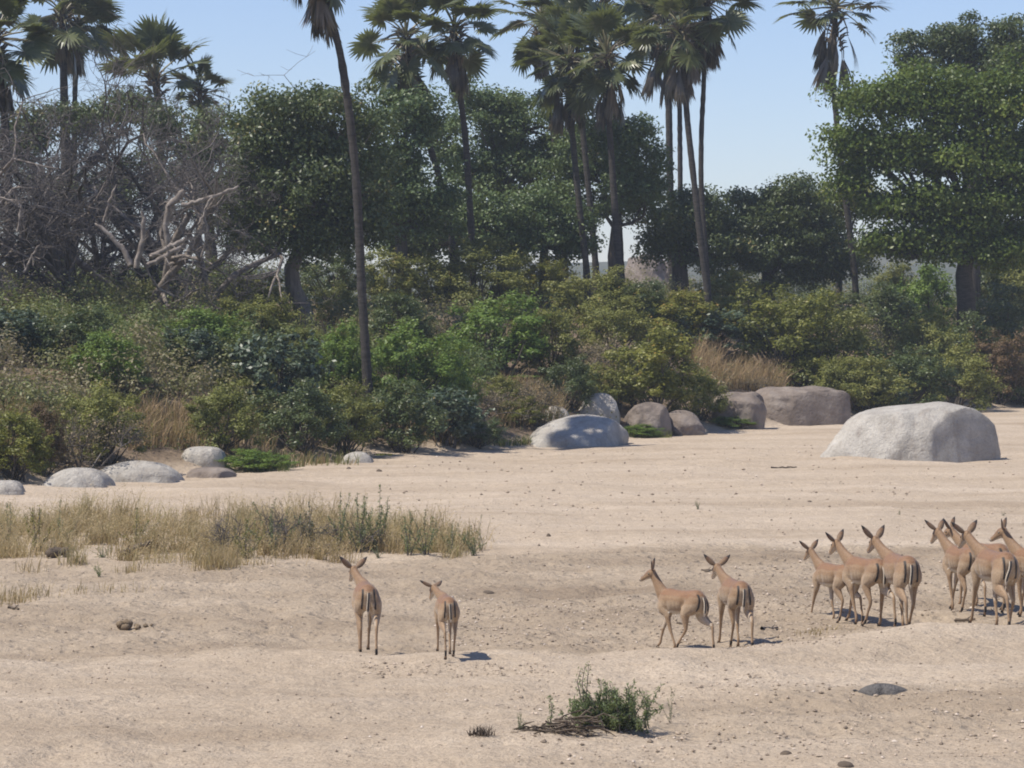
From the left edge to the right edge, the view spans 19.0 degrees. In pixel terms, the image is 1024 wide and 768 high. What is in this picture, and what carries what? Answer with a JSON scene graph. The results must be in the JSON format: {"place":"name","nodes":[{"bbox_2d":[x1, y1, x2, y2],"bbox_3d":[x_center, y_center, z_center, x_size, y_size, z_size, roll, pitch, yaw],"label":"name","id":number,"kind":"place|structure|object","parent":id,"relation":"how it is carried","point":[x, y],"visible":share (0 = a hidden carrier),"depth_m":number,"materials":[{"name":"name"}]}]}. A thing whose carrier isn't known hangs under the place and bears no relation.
{"place":"outdoors","nodes":[
{"label":"outdoors","id":0,"kind":"place"},
{"bbox_2d":[44,255,956,300],"bbox_3d":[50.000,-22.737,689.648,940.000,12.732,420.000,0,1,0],"label":"hill","id":1,"kind":"structure","parent":0,"point":[883,261],"depth_m":547.73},
{"bbox_2d":[0,297,1023,767],"bbox_3d":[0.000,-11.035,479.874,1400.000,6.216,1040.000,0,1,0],"label":"ground","id":2,"kind":"structure","parent":0,"point":[258,633],"depth_m":37.38,"materials":[{"name":"beige sand"}]},
{"bbox_2d":[0,404,58,481],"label":"shrub","id":3,"kind":"object","parent":2,"relation":"on","point":[24,443],"visible":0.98,"depth_m":65.31,"materials":[{"name":"green plant"}]},
{"bbox_2d":[0,306,62,365],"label":"shrub","id":4,"kind":"object","parent":2,"relation":"on","point":[27,330],"visible":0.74,"depth_m":76.93,"materials":[{"name":"green plant"}]},
{"bbox_2d":[0,0,65,267],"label":"palm tree","id":5,"kind":"object","parent":2,"relation":"on","point":[34,41],"visible":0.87,"depth_m":91.41,"materials":[{"name":"green plant"}]},
{"bbox_2d":[12,396,74,476],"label":"shrub","id":6,"kind":"object","parent":2,"relation":"on","point":[45,417],"visible":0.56,"depth_m":66.85,"materials":[{"name":"green plant"}]},
{"bbox_2d":[0,55,94,308],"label":"bare tree","id":7,"kind":"object","parent":2,"relation":"on","point":[20,250],"visible":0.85,"depth_m":85.09,"materials":[{"name":"grey wood"}]},
{"bbox_2d":[0,104,126,311],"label":"bare tree","id":8,"kind":"object","parent":2,"relation":"on","point":[54,269],"visible":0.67,"depth_m":87.16,"materials":[{"name":"grey plant"}]},
{"bbox_2d":[7,0,124,180],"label":"palm tree","id":9,"kind":"object","parent":2,"relation":"on","point":[61,52],"visible":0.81,"depth_m":121.53,"materials":[{"name":"green plant"}]},
{"bbox_2d":[31,303,122,367],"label":"shrub","id":10,"kind":"object","parent":2,"relation":"on","point":[79,325],"visible":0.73,"depth_m":76.90,"materials":[{"name":"green plant"}]},
{"bbox_2d":[42,468,115,487],"bbox_3d":[-9.259,2.069,65.238,1.486,0.567,1.606,0,1,0],"label":"boulder","id":11,"kind":"object","parent":2,"relation":"on","point":[79,477],"visible":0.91,"depth_m":64.74,"materials":[{"name":"stone"}]},
{"bbox_2d":[33,405,153,469],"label":"shrub","id":12,"kind":"object","parent":2,"relation":"on","point":[72,453],"visible":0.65,"depth_m":68.00,"materials":[{"name":"green plant"}]},
{"bbox_2d":[0,83,195,260],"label":"tree","id":13,"kind":"object","parent":2,"relation":"on","point":[86,112],"visible":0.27,"depth_m":117.47,"materials":[{"name":"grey plant"}]},
{"bbox_2d":[53,379,154,466],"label":"shrub","id":14,"kind":"object","parent":2,"relation":"on","point":[106,408],"visible":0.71,"depth_m":69.05,"materials":[{"name":"green plant"}]},
{"bbox_2d":[61,326,153,391],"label":"shrub","id":15,"kind":"object","parent":2,"relation":"on","point":[108,343],"visible":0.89,"depth_m":75.33,"materials":[{"name":"green plant"}]},
{"bbox_2d":[0,10,229,300],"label":"bare tree","id":16,"kind":"object","parent":2,"relation":"on","point":[128,173],"visible":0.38,"depth_m":92.75,"materials":[{"name":"grey plant"}]},
{"bbox_2d":[0,73,246,296],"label":"bare tree","id":17,"kind":"object","parent":2,"relation":"on","point":[104,249],"visible":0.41,"depth_m":93.21,"materials":[{"name":"grey plant"}]},
{"bbox_2d":[4,88,259,316],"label":"bare tree","id":18,"kind":"object","parent":2,"relation":"on","point":[179,259],"visible":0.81,"depth_m":88.79,"materials":[{"name":"grey wood"}]},
{"bbox_2d":[100,461,184,482],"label":"boulder","id":19,"kind":"object","parent":2,"relation":"on","point":[140,471],"visible":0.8,"depth_m":67.39,"materials":[{"name":"stone"}]},
{"bbox_2d":[96,10,213,276],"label":"palm tree","id":20,"kind":"object","parent":2,"relation":"on","point":[166,38],"visible":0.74,"depth_m":119.21,"materials":[{"name":"green plant"}]},
{"bbox_2d":[56,37,314,298],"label":"bare tree","id":21,"kind":"object","parent":2,"relation":"on","point":[115,177],"visible":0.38,"depth_m":94.62,"materials":[{"name":"grey plant"}]},
{"bbox_2d":[130,99,251,260],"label":"tree","id":22,"kind":"object","parent":2,"relation":"on","point":[193,128],"visible":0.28,"depth_m":111.30,"materials":[{"name":"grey plant"}]},
{"bbox_2d":[47,100,339,303],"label":"bare tree","id":23,"kind":"object","parent":2,"relation":"on","point":[237,273],"visible":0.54,"depth_m":93.26,"materials":[{"name":"grey wood"}]},
{"bbox_2d":[157,325,232,376],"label":"shrub","id":24,"kind":"object","parent":2,"relation":"on","point":[197,338],"visible":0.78,"depth_m":79.22,"materials":[{"name":"green plant"}]},
{"bbox_2d":[168,53,233,269],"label":"palm tree","id":25,"kind":"object","parent":2,"relation":"on","point":[201,95],"visible":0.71,"depth_m":120.58,"materials":[{"name":"green plant"}]},
{"bbox_2d":[152,305,252,355],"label":"shrub","id":26,"kind":"object","parent":2,"relation":"on","point":[215,325],"visible":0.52,"depth_m":82.61,"materials":[{"name":"green plant"}]},
{"bbox_2d":[181,377,268,453],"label":"shrub","id":27,"kind":"object","parent":2,"relation":"on","point":[213,416],"visible":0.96,"depth_m":73.08,"materials":[{"name":"green plant"}]},
{"bbox_2d":[0,482,515,566],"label":"riverbed grass","id":28,"kind":"structure","parent":2,"relation":"on","point":[122,520],"depth_m":48.09,"materials":[{"name":"beige plant"}]},
{"bbox_2d":[211,291,304,341],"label":"shrub","id":29,"kind":"object","parent":2,"relation":"on","point":[277,316],"visible":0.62,"depth_m":87.91,"materials":[{"name":"green plant"}]},
{"bbox_2d":[206,328,337,410],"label":"shrub","id":30,"kind":"object","parent":2,"relation":"on","point":[276,353],"visible":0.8,"depth_m":78.77,"materials":[{"name":"green plant"}]},
{"bbox_2d":[247,376,352,455],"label":"shrub","id":31,"kind":"object","parent":2,"relation":"on","point":[314,405],"visible":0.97,"depth_m":75.61,"materials":[{"name":"green plant"}]},
{"bbox_2d":[199,77,416,323],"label":"tree","id":32,"kind":"object","parent":2,"relation":"on","point":[283,130],"visible":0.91,"depth_m":95.42,"materials":[{"name":"green plant"}]},
{"bbox_2d":[287,0,372,413],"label":"palm tree","id":33,"kind":"object","parent":2,"relation":"on","point":[322,19],"visible":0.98,"depth_m":81.81,"materials":[{"name":"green plant"}]},
{"bbox_2d":[299,247,374,300],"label":"shrub","id":34,"kind":"object","parent":2,"relation":"on","point":[347,259],"visible":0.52,"depth_m":103.52,"materials":[{"name":"green plant"}]},
{"bbox_2d":[305,316,372,395],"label":"shrub","id":35,"kind":"object","parent":2,"relation":"on","point":[335,342],"visible":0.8,"depth_m":82.55,"materials":[{"name":"green plant"}]},
{"bbox_2d":[308,377,392,455],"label":"shrub","id":36,"kind":"object","parent":2,"relation":"on","point":[359,415],"visible":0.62,"depth_m":77.30,"materials":[{"name":"green plant"}]},
{"bbox_2d":[339,556,381,654],"bbox_3d":[-1.654,2.492,34.206,0.368,1.067,1.288,0,1,-15],"label":"impala","id":37,"kind":"object","parent":2,"relation":"on","point":[366,597],"visible":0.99,"depth_m":33.82,"materials":[{"name":"fur"}]},
{"bbox_2d":[356,246,432,305],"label":"shrub","id":38,"kind":"object","parent":2,"relation":"on","point":[394,264],"visible":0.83,"depth_m":105.75,"materials":[{"name":"green plant"}]},
{"bbox_2d":[351,286,440,348],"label":"shrub","id":39,"kind":"object","parent":2,"relation":"on","point":[405,309],"visible":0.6,"depth_m":90.81,"materials":[{"name":"green plant"}]},
{"bbox_2d":[346,0,459,298],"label":"palm tree","id":40,"kind":"object","parent":2,"relation":"on","point":[406,69],"visible":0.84,"depth_m":109.38,"materials":[{"name":"green plant"}]},
{"bbox_2d":[357,372,450,452],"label":"shrub","id":41,"kind":"object","parent":2,"relation":"on","point":[400,398],"visible":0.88,"depth_m":78.96,"materials":[{"name":"green plant"}]},
{"bbox_2d":[355,316,470,407],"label":"shrub","id":42,"kind":"object","parent":2,"relation":"on","point":[395,352],"visible":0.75,"depth_m":83.50,"materials":[{"name":"green plant"}]},
{"bbox_2d":[358,80,473,303],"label":"tree","id":43,"kind":"object","parent":2,"relation":"on","point":[423,205],"visible":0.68,"depth_m":107.42,"materials":[{"name":"green plant"}]},
{"bbox_2d":[0,538,855,635],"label":"grass tufts","id":44,"kind":"object","parent":2,"relation":"on","point":[216,560],"visible":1,"depth_m":43.97,"materials":[{"name":"beige plant"}]},
{"bbox_2d":[391,251,471,309],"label":"shrub","id":45,"kind":"object","parent":2,"relation":"on","point":[442,283],"visible":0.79,"depth_m":107.12,"materials":[{"name":"green plant"}]},
{"bbox_2d":[420,580,459,659],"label":"impala","id":46,"kind":"object","parent":2,"relation":"on","point":[446,607],"visible":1,"depth_m":32.68,"materials":[{"name":"fur"}]},
{"bbox_2d":[397,343,487,408],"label":"shrub","id":47,"kind":"object","parent":2,"relation":"on","point":[468,380],"visible":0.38,"depth_m":84.36,"materials":[{"name":"green plant"}]},
{"bbox_2d":[402,384,494,448],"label":"shrub","id":48,"kind":"object","parent":2,"relation":"on","point":[464,410],"visible":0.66,"depth_m":81.00,"materials":[{"name":"green plant"}]},
{"bbox_2d":[366,167,535,267],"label":"tree","id":49,"kind":"object","parent":2,"relation":"on","point":[486,216],"visible":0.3,"depth_m":115.23,"materials":[{"name":"green plant"}]},
{"bbox_2d":[411,0,504,299],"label":"palm tree","id":50,"kind":"object","parent":2,"relation":"on","point":[460,68],"visible":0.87,"depth_m":111.58,"materials":[{"name":"green plant"}]},
{"bbox_2d":[428,230,534,308],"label":"shrub","id":51,"kind":"object","parent":2,"relation":"on","point":[505,279],"visible":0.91,"depth_m":107.74,"materials":[{"name":"green plant"}]},
{"bbox_2d":[432,288,551,380],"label":"shrub","id":52,"kind":"object","parent":2,"relation":"on","point":[485,314],"visible":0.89,"depth_m":93.53,"materials":[{"name":"green plant"}]},
{"bbox_2d":[0,234,990,446],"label":"thicket","id":53,"kind":"object","parent":2,"relation":"on","point":[143,331],"visible":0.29,"depth_m":83.16,"materials":[{"name":"green plant"}]},
{"bbox_2d":[0,271,1001,470],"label":"undergrowth","id":54,"kind":"object","parent":2,"relation":"on","point":[155,446],"visible":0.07,"depth_m":92.38,"materials":[{"name":"green plant"}]},
{"bbox_2d":[416,73,601,299],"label":"tree","id":55,"kind":"object","parent":2,"relation":"on","point":[510,122],"visible":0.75,"depth_m":123.92,"materials":[{"name":"green plant"}]},
{"bbox_2d":[0,295,1021,471],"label":"bank grass","id":56,"kind":"structure","parent":2,"relation":"on","point":[173,427],"depth_m":83.57,"materials":[{"name":"brown plant"}]},
{"bbox_2d":[0,443,1023,767],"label":"pebbles","id":57,"kind":"object","parent":2,"relation":"on","point":[460,643],"visible":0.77,"depth_m":35.18,"materials":[{"name":"beige stone"}]},
{"bbox_2d":[488,0,568,281],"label":"palm tree","id":58,"kind":"object","parent":2,"relation":"on","point":[518,25],"visible":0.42,"depth_m":123.64,"materials":[{"name":"green plant"}]},
{"bbox_2d":[511,252,576,305],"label":"shrub","id":59,"kind":"object","parent":2,"relation":"on","point":[557,272],"visible":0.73,"depth_m":115.08,"materials":[{"name":"green plant"}]},
{"bbox_2d":[484,177,608,303],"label":"tree","id":60,"kind":"object","parent":2,"relation":"on","point":[552,231],"visible":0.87,"depth_m":116.09,"materials":[{"name":"green plant"}]},
{"bbox_2d":[508,302,591,376],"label":"shrub","id":61,"kind":"object","parent":2,"relation":"on","point":[560,328],"visible":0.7,"depth_m":94.50,"materials":[{"name":"green plant"}]},
{"bbox_2d":[509,7,612,308],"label":"palm tree","id":62,"kind":"object","parent":2,"relation":"on","point":[570,111],"visible":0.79,"depth_m":115.60,"materials":[{"name":"green plant"}]},
{"bbox_2d":[513,706,616,736],"bbox_3d":[0.467,3.011,27.096,0.938,0.294,0.593,0,1,0],"label":"driftwood tangle","id":63,"kind":"object","parent":2,"relation":"on","point":[565,726],"visible":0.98,"depth_m":27.01,"materials":[{"name":"wood"}]},
{"bbox_2d":[537,353,601,411],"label":"shrub","id":64,"kind":"object","parent":2,"relation":"on","point":[580,380],"visible":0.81,"depth_m":90.72,"materials":[{"name":"green plant"}]},
{"bbox_2d":[527,414,628,447],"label":"boulder","id":65,"kind":"object","parent":2,"relation":"on","point":[583,430],"visible":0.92,"depth_m":85.03,"materials":[{"name":"stone"}]},
{"bbox_2d":[526,0,634,288],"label":"palm tree","id":66,"kind":"object","parent":2,"relation":"on","point":[564,6],"visible":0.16,"depth_m":119.69,"materials":[{"name":"green plant"}]},
{"bbox_2d":[544,264,649,332],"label":"shrub","id":67,"kind":"object","parent":2,"relation":"on","point":[569,296],"visible":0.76,"depth_m":106.68,"materials":[{"name":"green plant"}]},
{"bbox_2d":[542,0,654,305],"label":"palm tree","id":68,"kind":"object","parent":2,"relation":"on","point":[604,81],"visible":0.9,"depth_m":113.53,"materials":[{"name":"green plant"}]},
{"bbox_2d":[520,97,677,276],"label":"tree","id":69,"kind":"object","parent":2,"relation":"on","point":[642,184],"visible":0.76,"depth_m":121.16,"materials":[{"name":"green plant"}]},
{"bbox_2d":[546,661,663,733],"bbox_3d":[0.839,2.845,27.573,1.103,0.710,0.734,0,1,0],"label":"weed","id":70,"kind":"object","parent":2,"relation":"on","point":[615,705],"visible":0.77,"depth_m":27.52,"materials":[{"name":"green plant"}]},
{"bbox_2d":[574,297,653,360],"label":"shrub","id":71,"kind":"object","parent":2,"relation":"on","point":[617,321],"visible":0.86,"depth_m":101.03,"materials":[{"name":"green plant"}]},
{"bbox_2d":[600,320,711,409],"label":"shrub","id":72,"kind":"object","parent":2,"relation":"on","point":[650,374],"visible":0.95,"depth_m":92.94,"materials":[{"name":"green plant"}]},
{"bbox_2d":[614,0,715,296],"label":"palm tree","id":73,"kind":"object","parent":2,"relation":"on","point":[665,42],"visible":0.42,"depth_m":135.66,"materials":[{"name":"green plant"}]},
{"bbox_2d":[625,0,724,305],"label":"palm tree","id":74,"kind":"object","parent":2,"relation":"on","point":[684,78],"visible":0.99,"depth_m":111.64,"materials":[{"name":"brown plant"}]},
{"bbox_2d":[639,558,714,647],"bbox_3d":[1.909,2.542,35.091,0.284,1.046,1.046,-1,2,-40],"label":"impala","id":75,"kind":"object","parent":2,"relation":"on","point":[685,604],"visible":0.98,"depth_m":34.98,"materials":[{"name":"fur"}]},
{"bbox_2d":[633,285,741,348],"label":"shrub","id":76,"kind":"object","parent":2,"relation":"on","point":[670,305],"visible":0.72,"depth_m":107.33,"materials":[{"name":"green plant"}]},
{"bbox_2d":[621,183,755,292],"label":"tree","id":77,"kind":"object","parent":2,"relation":"on","point":[674,234],"visible":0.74,"depth_m":125.36,"materials":[{"name":"green plant"}]},
{"bbox_2d":[668,368,733,421],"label":"shrub","id":78,"kind":"object","parent":2,"relation":"on","point":[712,390],"visible":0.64,"depth_m":94.94,"materials":[{"name":"green plant"}]},
{"bbox_2d":[660,0,764,295],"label":"palm tree","id":79,"kind":"object","parent":2,"relation":"on","point":[710,36],"visible":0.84,"depth_m":112.49,"materials":[{"name":"green plant"}]},
{"bbox_2d":[668,308,771,355],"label":"shrub","id":80,"kind":"object","parent":2,"relation":"on","point":[715,317],"visible":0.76,"depth_m":107.11,"materials":[{"name":"green plant"}]},
{"bbox_2d":[703,554,754,646],"bbox_3d":[2.552,2.533,35.482,0.348,1.060,1.230,0,1,-16],"label":"impala","id":81,"kind":"object","parent":2,"relation":"on","point":[734,595],"visible":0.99,"depth_m":35.25,"materials":[{"name":"fur"}]},
{"bbox_2d":[687,265,780,319],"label":"shrub","id":82,"kind":"object","parent":2,"relation":"on","point":[729,287],"visible":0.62,"depth_m":116.71,"materials":[{"name":"green plant"}]},
{"bbox_2d":[707,392,766,428],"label":"boulder","id":83,"kind":"object","parent":2,"relation":"on","point":[749,406],"visible":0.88,"depth_m":95.36,"materials":[{"name":"grey stone"}]},
{"bbox_2d":[725,281,845,380],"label":"shrub","id":84,"kind":"object","parent":2,"relation":"on","point":[796,310],"visible":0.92,"depth_m":107.97,"materials":[{"name":"green plant"}]},
{"bbox_2d":[698,168,879,303],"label":"tree","id":85,"kind":"object","parent":2,"relation":"on","point":[803,246],"visible":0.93,"depth_m":126.96,"materials":[{"name":"green plant"}]},
{"bbox_2d":[756,386,850,425],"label":"boulder","id":86,"kind":"object","parent":2,"relation":"on","point":[805,406],"visible":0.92,"depth_m":98.78,"materials":[{"name":"grey stone"}]},
{"bbox_2d":[764,289,890,381],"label":"shrub","id":87,"kind":"object","parent":2,"relation":"on","point":[855,340],"visible":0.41,"depth_m":109.30,"materials":[{"name":"green plant"}]},
{"bbox_2d":[799,539,863,623],"bbox_3d":[3.997,2.480,38.353,0.336,0.999,1.204,-1,2,-26],"label":"impala","id":88,"kind":"object","parent":2,"relation":"on","point":[828,575],"visible":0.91,"depth_m":38.37,"materials":[{"name":"fur"}]},
{"bbox_2d":[772,0,893,306],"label":"palm tree","id":89,"kind":"object","parent":2,"relation":"on","point":[825,52],"visible":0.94,"depth_m":126.71,"materials":[{"name":"green plant"}]},
{"bbox_2d":[805,351,879,412],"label":"shrub","id":90,"kind":"object","parent":2,"relation":"on","point":[830,381],"visible":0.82,"depth_m":104.87,"materials":[{"name":"green plant"}]},
{"bbox_2d":[825,529,896,626],"bbox_3d":[4.303,2.398,37.689,0.357,1.146,1.370,-1,2,-30],"label":"impala","id":91,"kind":"object","parent":2,"relation":"on","point":[867,574],"visible":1,"depth_m":37.53,"materials":[{"name":"fur"}]},
{"bbox_2d":[820,351,915,411],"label":"shrub","id":92,"kind":"object","parent":2,"relation":"on","point":[872,385],"visible":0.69,"depth_m":105.46,"materials":[{"name":"green plant"}]},
{"bbox_2d":[835,280,932,347],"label":"shrub","id":93,"kind":"object","parent":2,"relation":"on","point":[894,303],"visible":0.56,"depth_m":122.76,"materials":[{"name":"green plant"}]},
{"bbox_2d":[861,524,921,625],"bbox_3d":[4.649,2.370,37.163,0.418,1.251,1.433,0,1,-17],"label":"impala","id":94,"kind":"object","parent":2,"relation":"on","point":[901,572],"visible":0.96,"depth_m":36.79,"materials":[{"name":"fur"}]},
{"bbox_2d":[820,402,1000,462],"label":"boulder","id":95,"kind":"object","parent":2,"relation":"on","point":[942,432],"visible":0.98,"depth_m":76.42,"materials":[{"name":"stone"}]},
{"bbox_2d":[856,342,965,404],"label":"shrub","id":96,"kind":"object","parent":2,"relation":"on","point":[904,366],"visible":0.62,"depth_m":107.90,"materials":[{"name":"green plant"}]},
{"bbox_2d":[805,43,1023,374],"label":"tree","id":97,"kind":"object","parent":2,"relation":"on","point":[964,226],"visible":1,"depth_m":119.04,"materials":[{"name":"green plant"}]},
{"bbox_2d":[879,259,956,345],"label":"shrub","id":98,"kind":"object","parent":2,"relation":"on","point":[935,283],"visible":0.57,"depth_m":126.28,"materials":[{"name":"green plant"}]},
{"bbox_2d":[887,308,984,390],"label":"shrub","id":99,"kind":"object","parent":2,"relation":"on","point":[922,327],"visible":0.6,"depth_m":114.21,"materials":[{"name":"green plant"}]},
{"bbox_2d":[880,9,1023,319],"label":"tree","id":100,"kind":"object","parent":2,"relation":"on","point":[950,43],"visible":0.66,"depth_m":133.04,"materials":[{"name":"green plant"}]},
{"bbox_2d":[924,518,986,616],"bbox_3d":[5.707,2.337,39.087,0.374,1.167,1.312,-1,2,-22],"label":"impala","id":101,"kind":"object","parent":2,"relation":"on","point":[957,561],"visible":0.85,"depth_m":39.05,"materials":[{"name":"fur"}]},
{"bbox_2d":[901,341,1011,410],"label":"shrub","id":102,"kind":"object","parent":2,"relation":"on","point":[973,376],"visible":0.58,"depth_m":111.64,"materials":[{"name":"green plant"}]},
{"bbox_2d":[951,520,1019,624],"bbox_3d":[5.770,2.309,36.818,0.443,1.266,1.528,-1,2,-20],"label":"impala","id":103,"kind":"object","parent":2,"relation":"on","point":[998,570],"visible":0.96,"depth_m":36.63,"materials":[{"name":"fur"}]},
{"bbox_2d":[965,326,1023,404],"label":"shrub","id":104,"kind":"object","parent":2,"relation":"on","point":[1006,359],"visible":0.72,"depth_m":116.23,"materials":[{"name":"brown plant"}]},
{"bbox_2d":[976,295,1023,367],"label":"shrub","id":105,"kind":"object","parent":2,"relation":"on","point":[999,317],"visible":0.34,"depth_m":121.63,"materials":[{"name":"green plant"}]},
{"bbox_2d":[0,0,1023,271],"label":"sky","id":106,"kind":"structure","parent":0,"point":[759,112],"materials":[{"name":"blue"}]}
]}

